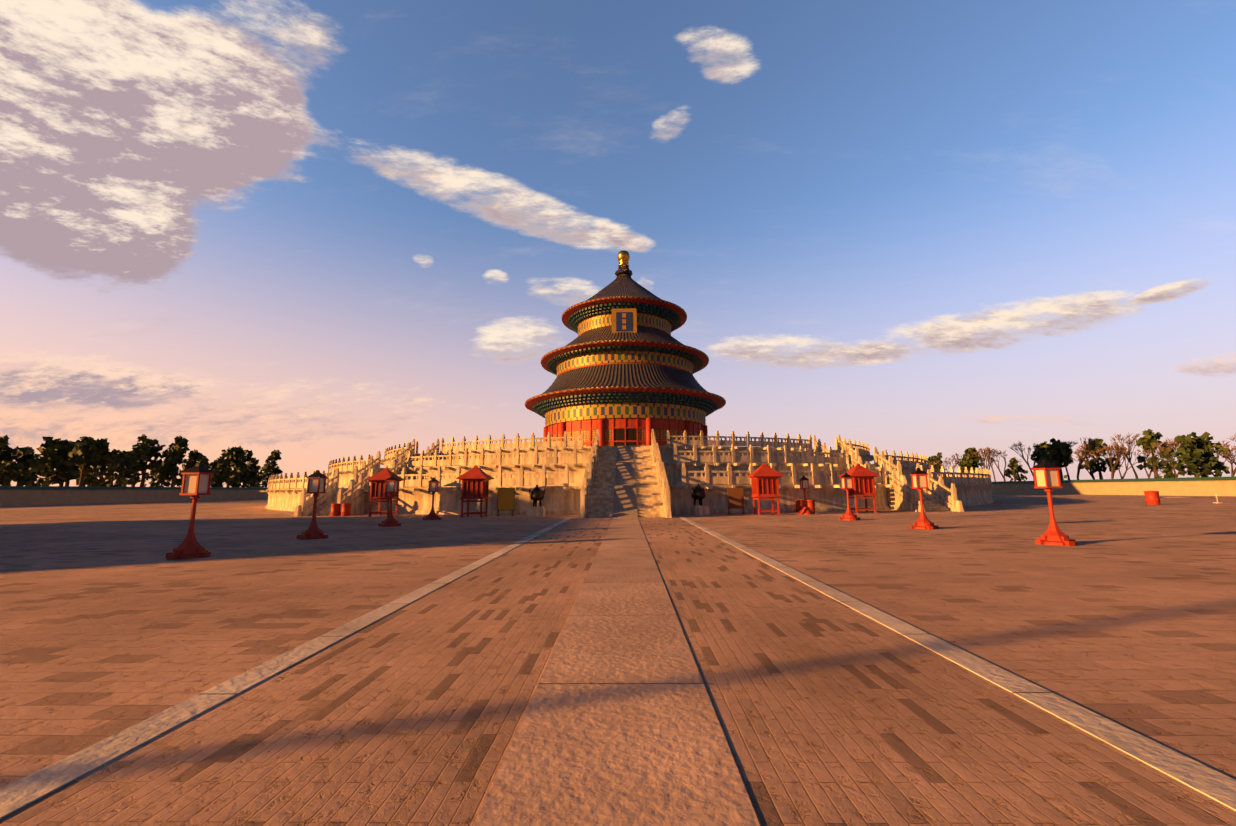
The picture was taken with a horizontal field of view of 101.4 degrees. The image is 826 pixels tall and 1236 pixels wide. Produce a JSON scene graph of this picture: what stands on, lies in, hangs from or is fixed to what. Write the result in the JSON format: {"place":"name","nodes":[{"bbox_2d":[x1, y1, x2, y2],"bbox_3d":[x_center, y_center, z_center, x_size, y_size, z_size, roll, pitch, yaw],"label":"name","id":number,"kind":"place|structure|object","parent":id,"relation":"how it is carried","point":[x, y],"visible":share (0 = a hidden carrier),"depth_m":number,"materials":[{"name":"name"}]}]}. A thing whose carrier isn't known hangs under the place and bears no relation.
{"place":"outdoors","nodes":[
{"label":"outdoors","id":0,"kind":"place"},
{"bbox_2d":[0,486,268,505],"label":"enclosure wall","id":1,"kind":"structure","parent":0,"point":[32,495],"depth_m":82.36,"materials":[{"name":"paint"}]},
{"bbox_2d":[365,467,404,516],"bbox_3d":[-15.320,5.157,33.212,1.838,3.160,1.838,-1,-9,1],"label":"kiosk","id":2,"kind":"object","parent":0,"point":[378,486],"depth_m":32.66,"materials":[{"name":"paint"}]},
{"bbox_2d":[456,465,493,516],"bbox_3d":[-8.850,4.823,31.335,1.838,3.160,1.838,-1,-9,1],"label":"kiosk","id":3,"kind":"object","parent":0,"point":[475,482],"depth_m":30.78,"materials":[{"name":"paint"}]},
{"bbox_2d":[473,517,759,825],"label":"stone path","id":4,"kind":"structure","parent":0,"point":[619,724],"depth_m":3.39,"materials":[{"name":"grey stone"}]},
{"bbox_2d":[0,494,1235,788],"bbox_3d":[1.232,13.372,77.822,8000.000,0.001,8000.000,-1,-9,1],"label":"plaza ground","id":5,"kind":"structure","parent":0,"point":[116,620],"depth_m":8.13,"materials":[{"name":"stone"}]},
{"bbox_2d":[0,451,7,460],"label":"evergreen tree","id":6,"kind":"object","parent":5,"relation":"on","point":[3,454],"visible":0.35,"depth_m":79.55,"materials":[{"name":"green plant"}]},
{"bbox_2d":[0,435,23,485],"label":"evergreen tree","id":7,"kind":"object","parent":5,"relation":"on","point":[7,470],"visible":1,"depth_m":75.03,"materials":[{"name":"green plant"}]},
{"bbox_2d":[0,445,25,485],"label":"evergreen tree","id":8,"kind":"object","parent":5,"relation":"on","point":[11,452],"visible":0.15,"depth_m":80.49,"materials":[{"name":"green plant"}]},
{"bbox_2d":[9,446,49,485],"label":"evergreen tree","id":9,"kind":"object","parent":5,"relation":"on","point":[25,456],"visible":0.69,"depth_m":78.91,"materials":[{"name":"green plant"}]},
{"bbox_2d":[21,453,53,485],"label":"evergreen tree","id":10,"kind":"object","parent":5,"relation":"on","point":[37,483],"visible":0.25,"depth_m":110.95,"materials":[{"name":"green plant"}]},
{"bbox_2d":[13,436,75,483],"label":"evergreen tree","id":11,"kind":"object","parent":5,"relation":"on","point":[50,443],"visible":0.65,"depth_m":97.04,"materials":[{"name":"green plant"}]},
{"bbox_2d":[37,443,80,485],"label":"evergreen tree","id":12,"kind":"object","parent":5,"relation":"on","point":[60,470],"visible":0.71,"depth_m":97.36,"materials":[{"name":"green plant"}]},
{"bbox_2d":[55,440,77,485],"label":"evergreen tree","id":13,"kind":"object","parent":5,"relation":"on","point":[68,482],"visible":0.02,"depth_m":107.53,"materials":[{"name":"green plant"}]},
{"bbox_2d":[68,436,100,485],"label":"evergreen tree","id":14,"kind":"object","parent":5,"relation":"on","point":[84,457],"visible":0.98,"depth_m":91.28,"materials":[{"name":"green plant"}]},
{"bbox_2d":[75,438,112,485],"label":"evergreen tree","id":15,"kind":"object","parent":5,"relation":"on","point":[102,449],"visible":0.62,"depth_m":96.78,"materials":[{"name":"green plant"}]},
{"bbox_2d":[87,460,110,486],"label":"evergreen tree","id":16,"kind":"object","parent":5,"relation":"on","point":[103,483],"visible":0.23,"depth_m":105.77,"materials":[{"name":"green plant"}]},
{"bbox_2d":[99,449,130,486],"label":"evergreen tree","id":17,"kind":"object","parent":5,"relation":"on","point":[115,452],"visible":0.35,"depth_m":127.27,"materials":[{"name":"green plant"}]},
{"bbox_2d":[104,450,139,486],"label":"evergreen tree","id":18,"kind":"object","parent":5,"relation":"on","point":[124,457],"visible":0.94,"depth_m":94.11,"materials":[{"name":"green plant"}]},
{"bbox_2d":[131,442,142,486],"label":"evergreen tree","id":19,"kind":"object","parent":5,"relation":"on","point":[138,474],"depth_m":132.35,"materials":[{"name":"green plant"}]},
{"bbox_2d":[112,434,178,486],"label":"evergreen tree","id":20,"kind":"object","parent":5,"relation":"on","point":[146,449],"visible":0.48,"depth_m":100.45,"materials":[{"name":"green plant"}]},
{"bbox_2d":[144,458,157,486],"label":"evergreen tree","id":21,"kind":"object","parent":5,"relation":"on","point":[152,471],"visible":0.31,"depth_m":137.18,"materials":[{"name":"green plant"}]},
{"bbox_2d":[148,461,165,486],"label":"evergreen tree","id":22,"kind":"object","parent":5,"relation":"on","point":[156,484],"visible":0.31,"depth_m":125.52,"materials":[{"name":"green plant"}]},
{"bbox_2d":[154,436,189,486],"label":"evergreen tree","id":23,"kind":"object","parent":5,"relation":"on","point":[174,456],"visible":0.98,"depth_m":100.86,"materials":[{"name":"green plant"}]},
{"bbox_2d":[166,463,213,559],"bbox_3d":[-10.751,2.441,12.812,0.820,2.360,0.820,8,-12,-44],"label":"lamp post","id":24,"kind":"object","parent":5,"relation":"on","point":[196,480],"visible":1,"depth_m":12.72,"materials":[{"name":"paint"}]},
{"bbox_2d":[175,449,204,486],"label":"evergreen tree","id":25,"kind":"object","parent":5,"relation":"on","point":[194,456],"visible":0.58,"depth_m":124.09,"materials":[{"name":"green plant"}]},
{"bbox_2d":[195,456,217,483],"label":"evergreen tree","id":26,"kind":"object","parent":5,"relation":"on","point":[203,461],"visible":0.38,"depth_m":112.68,"materials":[{"name":"green plant"}]},
{"bbox_2d":[209,459,216,485],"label":"evergreen tree","id":27,"kind":"object","parent":5,"relation":"on","point":[213,465],"visible":0.27,"depth_m":153.63,"materials":[{"name":"green plant"}]},
{"bbox_2d":[211,456,236,486],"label":"evergreen tree","id":28,"kind":"object","parent":5,"relation":"on","point":[223,469],"visible":0.92,"depth_m":115.29,"materials":[{"name":"green plant"}]},
{"bbox_2d":[212,447,247,486],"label":"evergreen tree","id":29,"kind":"object","parent":5,"relation":"on","point":[224,454],"visible":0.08,"depth_m":128.06,"materials":[{"name":"green plant"}]},
{"bbox_2d":[223,445,249,486],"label":"evergreen tree","id":30,"kind":"object","parent":5,"relation":"on","point":[236,454],"visible":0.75,"depth_m":122.17,"materials":[{"name":"green plant"}]},
{"bbox_2d":[234,450,258,483],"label":"evergreen tree","id":31,"kind":"object","parent":5,"relation":"on","point":[249,455],"visible":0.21,"depth_m":139.26,"materials":[{"name":"green plant"}]},
{"bbox_2d":[241,457,265,486],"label":"evergreen tree","id":32,"kind":"object","parent":5,"relation":"on","point":[251,473],"visible":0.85,"depth_m":124.78,"materials":[{"name":"green plant"}]},
{"bbox_2d":[248,465,267,486],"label":"evergreen tree","id":33,"kind":"object","parent":5,"relation":"on","point":[260,479],"visible":0.27,"depth_m":165.29,"materials":[{"name":"green plant"}]},
{"bbox_2d":[260,450,282,481],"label":"evergreen tree","id":34,"kind":"object","parent":5,"relation":"on","point":[269,466],"visible":0.75,"depth_m":138.97,"materials":[{"name":"green plant"}]},
{"bbox_2d":[297,470,327,539],"bbox_3d":[-10.572,3.172,17.654,0.820,2.360,0.820,8,-12,-44],"label":"lamp post","id":35,"kind":"object","parent":5,"relation":"on","point":[316,485],"visible":1,"depth_m":17.56,"materials":[{"name":"paint"}]},
{"bbox_2d":[330,503,340,515],"bbox_3d":[-18.704,6.398,33.485,0.572,0.840,0.572,-1,-9,1],"label":"red bin","id":36,"kind":"object","parent":5,"relation":"on","point":[335,509],"visible":1,"depth_m":33.28,"materials":[{"name":"metal"}]},
{"bbox_2d":[341,503,350,515],"bbox_3d":[-18.004,6.391,33.474,0.572,0.840,0.572,-1,-9,1],"label":"red bin","id":37,"kind":"object","parent":5,"relation":"on","point":[346,509],"visible":1,"depth_m":33.27,"materials":[{"name":"metal"}]},
{"bbox_2d":[378,475,400,526],"bbox_3d":[-10.574,4.069,23.588,0.820,2.360,0.820,8,-12,-44],"label":"lamp post","id":38,"kind":"object","parent":5,"relation":"on","point":[392,481],"visible":1,"depth_m":23.48,"materials":[{"name":"metal"}]},
{"bbox_2d":[423,477,441,519],"bbox_3d":[-10.394,4.800,28.431,0.820,2.360,0.820,8,-12,-43],"label":"lamp post","id":39,"kind":"object","parent":5,"relation":"on","point":[433,489],"visible":1,"depth_m":28.33,"materials":[{"name":"metal"}]},
{"bbox_2d":[497,488,514,515],"bbox_3d":[-7.129,5.644,32.194,1.080,1.765,0.500,-1,-9,1],"label":"sign board","id":40,"kind":"object","parent":5,"relation":"on","point":[506,499],"visible":1,"depth_m":32.18,"materials":[{"name":"orange"}]},
{"bbox_2d":[527,485,545,515],"bbox_3d":[-5.133,5.503,31.980,1.000,1.950,1.000,-1,-9,1],"label":"incense burner","id":41,"kind":"object","parent":5,"relation":"on","point":[536,494],"visible":1,"depth_m":31.65,"materials":[{"name":"stone"}]},
{"bbox_2d":[0,517,1235,825],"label":"brick pavement","id":42,"kind":"structure","parent":5,"relation":"on","point":[830,711],"depth_m":3.41,"materials":[{"name":"brown brick"}]},
{"bbox_2d":[0,517,1235,818],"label":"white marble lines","id":43,"kind":"object","parent":5,"relation":"on","point":[1188,771],"visible":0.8,"depth_m":3.67,"materials":[{"name":"white stone"}]},
{"bbox_2d":[613,446,637,516],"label":"carved ramps","id":44,"kind":"object","parent":5,"relation":"on","point":[625,499],"visible":0.96,"depth_m":32.85,"materials":[{"name":"white stone"}]},
{"bbox_2d":[302,445,954,517],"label":"terrace stairs","id":45,"kind":"structure","parent":5,"relation":"on","point":[599,503],"depth_m":35.38,"materials":[{"name":"white stone"}]},
{"bbox_2d":[260,429,999,518],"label":"terrace balustrades","id":46,"kind":"object","parent":5,"relation":"on","point":[850,457],"visible":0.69,"depth_m":40.40,"materials":[{"name":"white stone"}]},
{"bbox_2d":[687,483,709,514],"bbox_3d":[5.065,5.400,31.828,1.000,1.950,1.000,5,-10,-33],"label":"incense burner","id":47,"kind":"object","parent":5,"relation":"on","point":[698,492],"visible":1,"depth_m":31.53,"materials":[{"name":"metal"}]},
{"bbox_2d":[727,488,744,513],"bbox_3d":[7.471,5.569,32.066,1.000,1.650,0.500,-1,-9,1],"label":"sign board","id":48,"kind":"object","parent":5,"relation":"on","point":[735,497],"visible":1,"depth_m":32.05,"materials":[{"name":"brown wood"}]},
{"bbox_2d":[795,500,803,511],"bbox_3d":[12.101,6.176,33.618,0.572,0.840,0.572,-1,-9,1],"label":"red bin","id":49,"kind":"object","parent":5,"relation":"on","point":[799,505],"visible":0.73,"depth_m":33.41,"materials":[{"name":"metal"}]},
{"bbox_2d":[797,476,814,514],"bbox_3d":[11.555,5.057,31.267,0.820,2.360,0.820,-9,-12,44],"label":"lamp post","id":50,"kind":"object","parent":5,"relation":"on","point":[804,486],"visible":1,"depth_m":31.17,"materials":[{"name":"metal"}]},
{"bbox_2d":[806,499,814,511],"bbox_3d":[12.801,6.169,33.607,0.572,0.840,0.572,-1,-9,1],"label":"red bin","id":51,"kind":"object","parent":5,"relation":"on","point":[810,503],"visible":0.69,"depth_m":33.39,"materials":[{"name":"metal"}]},
{"bbox_2d":[839,473,859,520],"bbox_3d":[11.558,4.174,25.433,0.820,2.360,0.820,8,-12,-44],"label":"lamp post","id":52,"kind":"object","parent":5,"relation":"on","point":[846,482],"visible":1,"depth_m":25.34,"materials":[{"name":"metal"}]},
{"bbox_2d":[909,468,938,529],"bbox_3d":[11.865,3.319,19.791,0.820,2.360,0.820,7,-11,-41],"label":"lamp post","id":53,"kind":"object","parent":5,"relation":"on","point":[919,479],"visible":1,"depth_m":19.69,"materials":[{"name":"metal"}]},
{"bbox_2d":[927,455,938,471],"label":"evergreen tree","id":54,"kind":"object","parent":5,"relation":"on","point":[932,459],"visible":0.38,"depth_m":154.35,"materials":[{"name":"green plant"}]},
{"bbox_2d":[936,452,942,475],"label":"evergreen tree","id":55,"kind":"object","parent":5,"relation":"on","point":[938,456],"visible":0.42,"depth_m":187.86,"materials":[{"name":"green plant"}]},
{"bbox_2d":[929,461,954,471],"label":"bare tree","id":56,"kind":"object","parent":5,"relation":"on","point":[930,463],"visible":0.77,"depth_m":143.76,"materials":[{"name":"brown plant"}]},
{"bbox_2d":[939,457,957,470],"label":"bare tree","id":57,"kind":"object","parent":5,"relation":"on","point":[945,462],"visible":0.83,"depth_m":171.04,"materials":[{"name":"brown plant"}]},
{"bbox_2d":[951,453,963,469],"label":"bare tree","id":58,"kind":"object","parent":5,"relation":"on","point":[956,455],"visible":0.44,"depth_m":143.32,"materials":[{"name":"brown plant"}]},
{"bbox_2d":[959,447,979,472],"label":"evergreen tree","id":59,"kind":"object","parent":5,"relation":"on","point":[970,462],"visible":0.69,"depth_m":137.65,"materials":[{"name":"green plant"}]},
{"bbox_2d":[969,453,983,472],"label":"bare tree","id":60,"kind":"object","parent":5,"relation":"on","point":[980,463],"visible":0.08,"depth_m":152.06,"materials":[{"name":"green plant"}]},
{"bbox_2d":[972,447,998,470],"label":"bare tree","id":61,"kind":"object","parent":5,"relation":"on","point":[987,451],"visible":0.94,"depth_m":126.55,"materials":[{"name":"brown plant"}]},
{"bbox_2d":[984,454,996,481],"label":"bare tree","id":62,"kind":"object","parent":5,"relation":"on","point":[990,459],"visible":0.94,"depth_m":124.17,"materials":[{"name":"brown plant"}]},
{"bbox_2d":[984,447,1007,480],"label":"bare tree","id":63,"kind":"object","parent":5,"relation":"on","point":[998,453],"visible":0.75,"depth_m":129.24,"materials":[{"name":"brown plant"}]},
{"bbox_2d":[1005,457,1027,480],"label":"evergreen tree","id":64,"kind":"object","parent":5,"relation":"on","point":[1015,468],"visible":0.96,"depth_m":138.89,"materials":[{"name":"green plant"}]},
{"bbox_2d":[1009,442,1037,478],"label":"bare tree","id":65,"kind":"object","parent":5,"relation":"on","point":[1021,451],"visible":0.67,"depth_m":116.58,"materials":[{"name":"brown plant"}]},
{"bbox_2d":[1030,445,1048,463],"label":"evergreen tree","id":66,"kind":"object","parent":5,"relation":"on","point":[1038,452],"visible":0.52,"depth_m":109.43,"materials":[{"name":"green plant"}]},
{"bbox_2d":[1031,459,1075,545],"bbox_3d":[12.174,2.478,14.249,0.820,2.360,0.820,-8,-12,43],"label":"lamp post","id":67,"kind":"object","parent":5,"relation":"on","point":[1046,473],"visible":1,"depth_m":14.16,"materials":[{"name":"metal"}]},
{"bbox_2d":[1039,441,1067,477],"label":"evergreen tree","id":68,"kind":"object","parent":5,"relation":"on","point":[1045,445],"visible":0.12,"depth_m":127.51,"materials":[{"name":"green plant"}]},
{"bbox_2d":[1038,438,1072,479],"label":"evergreen tree","id":69,"kind":"object","parent":5,"relation":"on","point":[1059,455],"visible":0.79,"depth_m":104.79,"materials":[{"name":"green plant"}]},
{"bbox_2d":[1060,440,1077,479],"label":"bare tree","id":70,"kind":"object","parent":5,"relation":"on","point":[1068,442],"visible":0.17,"depth_m":106.38,"materials":[{"name":"brown plant"}]},
{"bbox_2d":[1070,441,1094,478],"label":"bare tree","id":71,"kind":"object","parent":5,"relation":"on","point":[1081,451],"visible":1,"depth_m":97.84,"materials":[{"name":"brown plant"}]},
{"bbox_2d":[1077,438,1099,479],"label":"bare tree","id":72,"kind":"object","parent":5,"relation":"on","point":[1093,443],"visible":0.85,"depth_m":110.70,"materials":[{"name":"plant"}]},
{"bbox_2d":[1077,438,1122,478],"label":"evergreen tree","id":73,"kind":"object","parent":5,"relation":"on","point":[1094,464],"visible":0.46,"depth_m":124.33,"materials":[{"name":"green plant"}]},
{"bbox_2d":[1097,443,1129,478],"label":"bare tree","id":74,"kind":"object","parent":5,"relation":"on","point":[1117,455],"visible":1,"depth_m":94.68,"materials":[{"name":"brown plant"}]},
{"bbox_2d":[1095,444,1140,478],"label":"bare tree","id":75,"kind":"object","parent":5,"relation":"on","point":[1124,458],"visible":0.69,"depth_m":99.66,"materials":[{"name":"brown plant"}]},
{"bbox_2d":[1111,432,1138,478],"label":"bare tree","id":76,"kind":"object","parent":5,"relation":"on","point":[1129,446],"visible":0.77,"depth_m":107.12,"materials":[{"name":"brown plant"}]},
{"bbox_2d":[1138,447,1160,477],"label":"bare tree","id":77,"kind":"object","parent":5,"relation":"on","point":[1149,474],"visible":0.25,"depth_m":99.59,"materials":[{"name":"brown plant"}]},
{"bbox_2d":[1144,491,1160,504],"bbox_3d":[44.644,7.067,42.252,0.890,1.155,0.890,-1,-9,1],"label":"red barrel","id":78,"kind":"object","parent":5,"relation":"on","point":[1152,497],"visible":1,"depth_m":41.97,"materials":[{"name":"paint"}]},
{"bbox_2d":[1135,429,1174,477],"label":"evergreen tree","id":79,"kind":"object","parent":5,"relation":"on","point":[1150,438],"visible":0.9,"depth_m":94.09,"materials":[{"name":"green plant"}]},
{"bbox_2d":[1141,440,1180,477],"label":"bare tree","id":80,"kind":"object","parent":5,"relation":"on","point":[1164,449],"visible":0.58,"depth_m":86.12,"materials":[{"name":"brown plant"}]},
{"bbox_2d":[1162,437,1179,463],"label":"bare tree","id":81,"kind":"object","parent":5,"relation":"on","point":[1172,446],"visible":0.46,"depth_m":102.36,"materials":[{"name":"brown plant"}]},
{"bbox_2d":[1160,493,1222,502],"bbox_3d":[48.904,7.351,43.497,8.310,0.900,0.493,2,-9,-15],"label":"rope barrier","id":82,"kind":"object","parent":5,"relation":"on","point":[1193,497],"visible":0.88,"depth_m":43.54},
{"bbox_2d":[1170,434,1222,476],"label":"evergreen tree","id":83,"kind":"object","parent":5,"relation":"on","point":[1190,454],"visible":1,"depth_m":81.39,"materials":[{"name":"green plant"}]},
{"bbox_2d":[1190,432,1230,476],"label":"evergreen tree","id":84,"kind":"object","parent":5,"relation":"on","point":[1206,446],"visible":0.46,"depth_m":81.79,"materials":[{"name":"green plant"}]},
{"bbox_2d":[1212,443,1235,476],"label":"bare tree","id":85,"kind":"object","parent":5,"relation":"on","point":[1217,455],"visible":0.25,"depth_m":93.92,"materials":[{"name":"brown plant"}]},
{"bbox_2d":[1215,440,1235,476],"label":"bare tree","id":86,"kind":"object","parent":5,"relation":"on","point":[1232,471],"visible":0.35,"depth_m":94.28,"materials":[{"name":"brown plant"}]},
{"bbox_2d":[1218,446,1235,464],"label":"bare tree","id":87,"kind":"object","parent":5,"relation":"on","point":[1229,454],"visible":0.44,"depth_m":101.41,"materials":[{"name":"brown plant"}]},
{"bbox_2d":[0,0,1235,486],"label":"sky","id":88,"kind":"structure","parent":0,"point":[316,233],"materials":[{"name":"blue"}]},
{"bbox_2d":[266,446,993,514],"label":"terrace walls","id":89,"kind":"structure","parent":0,"point":[557,500],"depth_m":36.02,"materials":[{"name":"white stone"}]},
{"bbox_2d":[746,463,783,514],"bbox_3d":[9.047,4.642,31.068,1.838,3.160,1.838,-1,-9,1],"label":"kiosk","id":90,"kind":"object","parent":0,"point":[765,479],"depth_m":30.51,"materials":[{"name":"paint"}]},
{"bbox_2d":[839,463,879,512],"bbox_3d":[15.675,4.844,32.749,1.838,3.160,1.838,-1,-9,1],"label":"kiosk","id":91,"kind":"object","parent":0,"point":[863,481],"depth_m":32.17,"materials":[{"name":"paint"}]},
{"bbox_2d":[991,476,1235,495],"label":"enclosure wall","id":92,"kind":"structure","parent":0,"point":[1205,486],"depth_m":84.17,"materials":[{"name":"paint"}]},
{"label":"terrace floors","id":93,"kind":"structure","parent":0,"visible":0},
{"bbox_2d":[525,297,725,446],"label":"hall body","id":94,"kind":"structure","parent":93,"relation":"on","point":[631,414],"depth_m":70.17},
{"bbox_2d":[612,308,636,332],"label":"name plaque","id":95,"kind":"object","parent":94,"relation":"attached to","point":[624,320],"visible":0.92,"depth_m":72.73,"materials":[{"name":"blue wood"}]},
{"bbox_2d":[526,274,725,418],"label":"hall roof tiles","id":96,"kind":"object","parent":94,"relation":"on","point":[625,375],"visible":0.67,"depth_m":70.63,"materials":[{"name":"tile"}]},
{"bbox_2d":[615,250,631,275],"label":"roof finial","id":97,"kind":"object","parent":96,"relation":"on","point":[623,260],"visible":0.96,"depth_m":82.90,"materials":[{"name":"metal"}]}
]}

